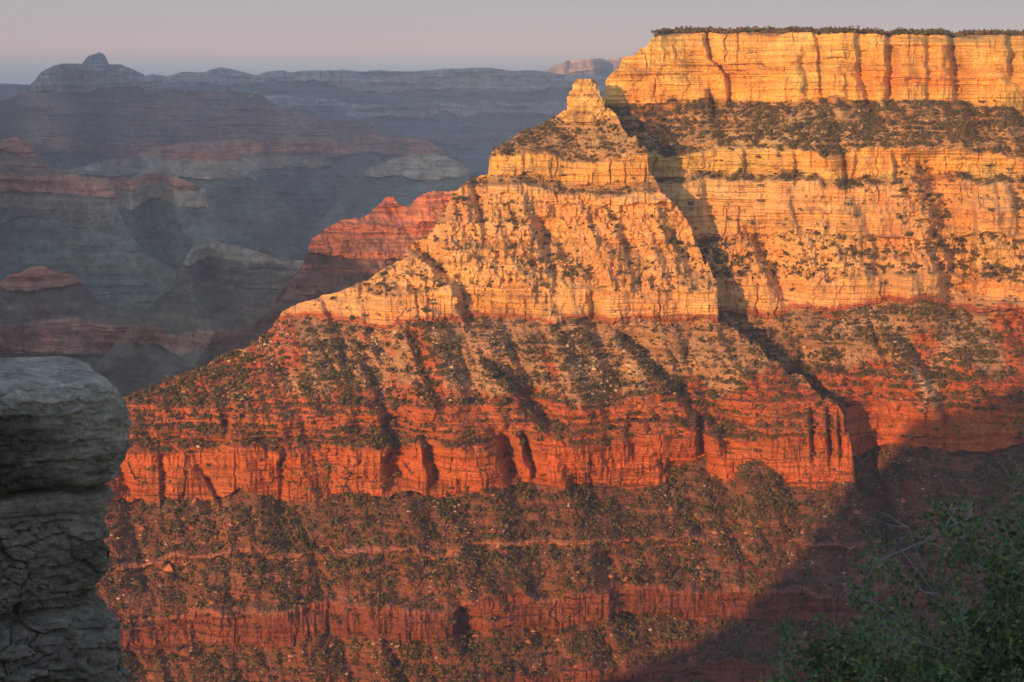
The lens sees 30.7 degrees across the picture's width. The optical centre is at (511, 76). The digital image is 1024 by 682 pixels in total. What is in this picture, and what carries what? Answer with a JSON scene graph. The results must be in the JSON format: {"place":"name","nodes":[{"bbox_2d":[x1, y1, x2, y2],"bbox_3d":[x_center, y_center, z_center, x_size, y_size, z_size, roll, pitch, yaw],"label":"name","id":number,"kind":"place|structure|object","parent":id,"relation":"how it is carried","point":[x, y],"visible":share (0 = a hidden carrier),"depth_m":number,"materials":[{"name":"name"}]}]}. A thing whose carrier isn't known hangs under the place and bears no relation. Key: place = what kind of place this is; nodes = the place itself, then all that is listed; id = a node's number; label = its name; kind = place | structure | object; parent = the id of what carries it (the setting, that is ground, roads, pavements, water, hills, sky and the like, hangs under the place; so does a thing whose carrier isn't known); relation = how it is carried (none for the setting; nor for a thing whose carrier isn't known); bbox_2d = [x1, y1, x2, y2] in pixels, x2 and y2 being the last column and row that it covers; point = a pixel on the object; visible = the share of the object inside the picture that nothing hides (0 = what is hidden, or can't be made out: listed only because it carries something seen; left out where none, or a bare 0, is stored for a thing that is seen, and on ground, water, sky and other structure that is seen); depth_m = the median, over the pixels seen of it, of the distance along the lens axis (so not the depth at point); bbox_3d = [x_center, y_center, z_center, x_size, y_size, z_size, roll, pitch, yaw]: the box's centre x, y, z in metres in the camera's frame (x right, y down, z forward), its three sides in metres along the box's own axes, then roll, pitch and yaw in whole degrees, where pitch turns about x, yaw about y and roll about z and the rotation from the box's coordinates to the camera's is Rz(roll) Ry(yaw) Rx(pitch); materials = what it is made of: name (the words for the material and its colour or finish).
{"place":"outdoors","nodes":[
{"label":"outdoors","id":0,"kind":"place"},
{"bbox_2d":[0,266,143,371],"bbox_3d":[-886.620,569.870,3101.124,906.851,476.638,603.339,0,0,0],"label":"red butte","id":1,"kind":"object","parent":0,"point":[45,311],"visible":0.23,"depth_m":3166.25,"materials":[{"name":"stone"}]},
{"bbox_2d":[0,137,177,312],"bbox_3d":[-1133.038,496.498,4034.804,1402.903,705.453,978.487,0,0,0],"label":"butte","id":2,"kind":"object","parent":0,"point":[58,221],"visible":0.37,"depth_m":4089.86,"materials":[{"name":"grey stone"}]},
{"bbox_2d":[96,282,290,397],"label":"ridge","id":3,"kind":"structure","parent":0,"point":[145,351],"depth_m":2949.30,"materials":[{"name":"grey stone"}]},
{"bbox_2d":[62,139,353,225],"bbox_3d":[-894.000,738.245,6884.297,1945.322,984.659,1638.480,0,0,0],"label":"butte","id":4,"kind":"object","parent":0,"point":[305,179],"visible":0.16,"depth_m":7313.05,"materials":[{"name":"grey stone"}]},
{"bbox_2d":[110,173,307,270],"bbox_3d":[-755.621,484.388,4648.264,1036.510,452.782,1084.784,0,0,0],"label":"butte","id":5,"kind":"object","parent":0,"point":[169,222],"visible":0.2,"depth_m":4752.93,"materials":[{"name":"grey stone"}]},
{"bbox_2d":[142,240,303,315],"bbox_3d":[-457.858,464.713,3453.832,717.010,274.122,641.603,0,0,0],"label":"butte","id":6,"kind":"object","parent":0,"point":[213,278],"visible":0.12,"depth_m":3556.62,"materials":[{"name":"grey stone"}]},
{"bbox_2d":[135,149,321,251],"bbox_3d":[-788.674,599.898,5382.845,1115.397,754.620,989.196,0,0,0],"label":"butte","id":7,"kind":"object","parent":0,"point":[239,196],"visible":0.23,"depth_m":5509.40,"materials":[{"name":"grey stone"}]},
{"bbox_2d":[0,52,483,182],"bbox_3d":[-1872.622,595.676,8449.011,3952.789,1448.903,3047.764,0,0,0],"label":"temple butte","id":8,"kind":"object","parent":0,"point":[94,108],"visible":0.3,"depth_m":8832.77,"materials":[{"name":"grey stone"}]},
{"bbox_2d":[0,67,608,174],"bbox_3d":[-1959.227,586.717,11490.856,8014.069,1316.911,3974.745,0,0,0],"label":"rim","id":9,"kind":"object","parent":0,"point":[472,117],"visible":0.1,"depth_m":12976.50,"materials":[{"name":"grey stone"}]},
{"bbox_2d":[235,190,454,348],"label":"red ridge","id":10,"kind":"structure","parent":0,"point":[342,254],"depth_m":2844.64,"materials":[{"name":"red stone"}]},
{"bbox_2d":[315,154,480,230],"bbox_3d":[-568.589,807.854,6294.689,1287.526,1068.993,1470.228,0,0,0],"label":"butte","id":11,"kind":"object","parent":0,"point":[407,180],"visible":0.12,"depth_m":6563.61,"materials":[{"name":"grey stone"}]},
{"bbox_2d":[0,0,1023,84],"label":"sky","id":12,"kind":"structure","parent":0,"point":[159,37],"materials":[{"name":"grey"}]},
{"bbox_2d":[95,107,935,681],"bbox_3d":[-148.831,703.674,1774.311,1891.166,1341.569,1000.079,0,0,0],"label":"rock spur","id":13,"kind":"structure","parent":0,"point":[645,451],"depth_m":1779.34,"materials":[{"name":"orange stone"}]},
{"bbox_2d":[163,564,173,571],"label":"boulder","id":14,"kind":"object","parent":13,"relation":"on","point":[168,567],"visible":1,"depth_m":1677.63,"materials":[{"name":"stone"}]},
{"bbox_2d":[241,505,250,511],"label":"juniper shrub","id":15,"kind":"object","parent":13,"relation":"on","point":[247,508],"visible":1,"depth_m":1725.88,"materials":[{"name":"green plant"}]},
{"bbox_2d":[256,564,263,570],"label":"juniper shrub","id":16,"kind":"object","parent":13,"relation":"on","point":[259,567],"visible":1,"depth_m":1667.41,"materials":[{"name":"green plant"}]},
{"bbox_2d":[305,524,314,531],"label":"juniper shrub","id":17,"kind":"object","parent":13,"relation":"on","point":[310,527],"visible":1,"depth_m":1715.31,"materials":[{"name":"green plant"}]},
{"bbox_2d":[316,547,324,553],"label":"juniper shrub","id":18,"kind":"object","parent":13,"relation":"on","point":[321,549],"visible":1,"depth_m":1697.51,"materials":[{"name":"green plant"}]},
{"bbox_2d":[323,580,332,586],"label":"juniper shrub","id":19,"kind":"object","parent":13,"relation":"on","point":[327,583],"visible":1,"depth_m":1668.64,"materials":[{"name":"green plant"}]},
{"bbox_2d":[329,518,337,525],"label":"juniper shrub","id":20,"kind":"object","parent":13,"relation":"on","point":[330,522],"visible":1,"depth_m":1718.75,"materials":[{"name":"green plant"}]},
{"bbox_2d":[359,552,366,559],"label":"juniper shrub","id":21,"kind":"object","parent":13,"relation":"on","point":[362,554],"visible":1,"depth_m":1690.00,"materials":[{"name":"green plant"}]},
{"bbox_2d":[385,658,391,666],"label":"juniper shrub","id":22,"kind":"object","parent":13,"relation":"on","point":[388,663],"visible":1,"depth_m":1613.70,"materials":[{"name":"green plant"}]},
{"bbox_2d":[421,308,431,312],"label":"juniper shrub","id":23,"kind":"object","parent":13,"relation":"on","point":[428,310],"visible":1,"depth_m":1895.24,"materials":[{"name":"green plant"}]},
{"bbox_2d":[96,97,1023,681],"bbox_3d":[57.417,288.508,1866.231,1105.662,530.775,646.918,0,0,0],"label":"scrub","id":24,"kind":"object","parent":13,"relation":"on","point":[430,533],"visible":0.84,"depth_m":1822.60,"materials":[{"name":"green plant"}]},
{"bbox_2d":[99,106,1023,681],"bbox_3d":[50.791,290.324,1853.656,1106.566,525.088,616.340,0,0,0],"label":"talus rubble","id":25,"kind":"object","parent":13,"relation":"on","point":[287,334],"visible":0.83,"depth_m":1811.75,"materials":[{"name":"stone"}]},
{"bbox_2d":[564,79,603,121],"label":"rock tower","id":26,"kind":"structure","parent":13,"relation":"on","point":[584,99],"depth_m":2075.74,"materials":[{"name":"orange stone"}]},
{"bbox_2d":[600,99,604,117],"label":"rock pinnacle","id":27,"kind":"object","parent":13,"relation":"on","point":[602,108],"visible":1,"depth_m":2075.90,"materials":[{"name":"orange stone"}]},
{"bbox_2d":[733,380,742,385],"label":"juniper shrub","id":28,"kind":"object","parent":13,"relation":"on","point":[738,383],"visible":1,"depth_m":1877.40,"materials":[{"name":"green plant"}]},
{"bbox_2d":[545,57,623,75],"bbox_3d":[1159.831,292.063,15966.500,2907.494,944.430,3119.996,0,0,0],"label":"mesa","id":29,"kind":"structure","parent":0,"point":[599,67],"depth_m":16597.02,"materials":[{"name":"stone"}]},
{"bbox_2d":[547,32,1023,681],"bbox_3d":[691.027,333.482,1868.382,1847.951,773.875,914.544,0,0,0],"label":"canyon wall","id":30,"kind":"structure","parent":0,"point":[753,68],"depth_m":2038.21,"materials":[{"name":"orange stone"}]},
{"bbox_2d":[654,29,663,34],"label":"pinyon tree","id":31,"kind":"object","parent":30,"relation":"on","point":[657,32],"visible":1,"depth_m":2181.25,"materials":[{"name":"green plant"}]},
{"bbox_2d":[653,25,1023,37],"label":"rim woodland","id":32,"kind":"object","parent":30,"relation":"on","point":[868,30],"visible":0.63,"depth_m":2177.06,"materials":[{"name":"green plant"}]},
{"bbox_3d":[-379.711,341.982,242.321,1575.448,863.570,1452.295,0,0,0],"label":"view promontory","id":33,"kind":"structure","parent":0,"visible":0},
{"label":"rim ledge","id":34,"kind":"structure","parent":33,"relation":"on","visible":0},
{"bbox_2d":[0,356,132,681],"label":"limestone pillar","id":35,"kind":"structure","parent":34,"relation":"on","point":[65,423],"depth_m":27.91,"materials":[{"name":"grey stone"}]},
{"bbox_2d":[759,605,961,681],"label":"leafy bush","id":36,"kind":"object","parent":34,"relation":"on","point":[846,653],"visible":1,"depth_m":11.50,"materials":[{"name":"green plant"}]},
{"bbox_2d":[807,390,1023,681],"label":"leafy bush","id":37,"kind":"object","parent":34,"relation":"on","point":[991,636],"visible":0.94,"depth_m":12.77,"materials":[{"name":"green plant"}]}
]}

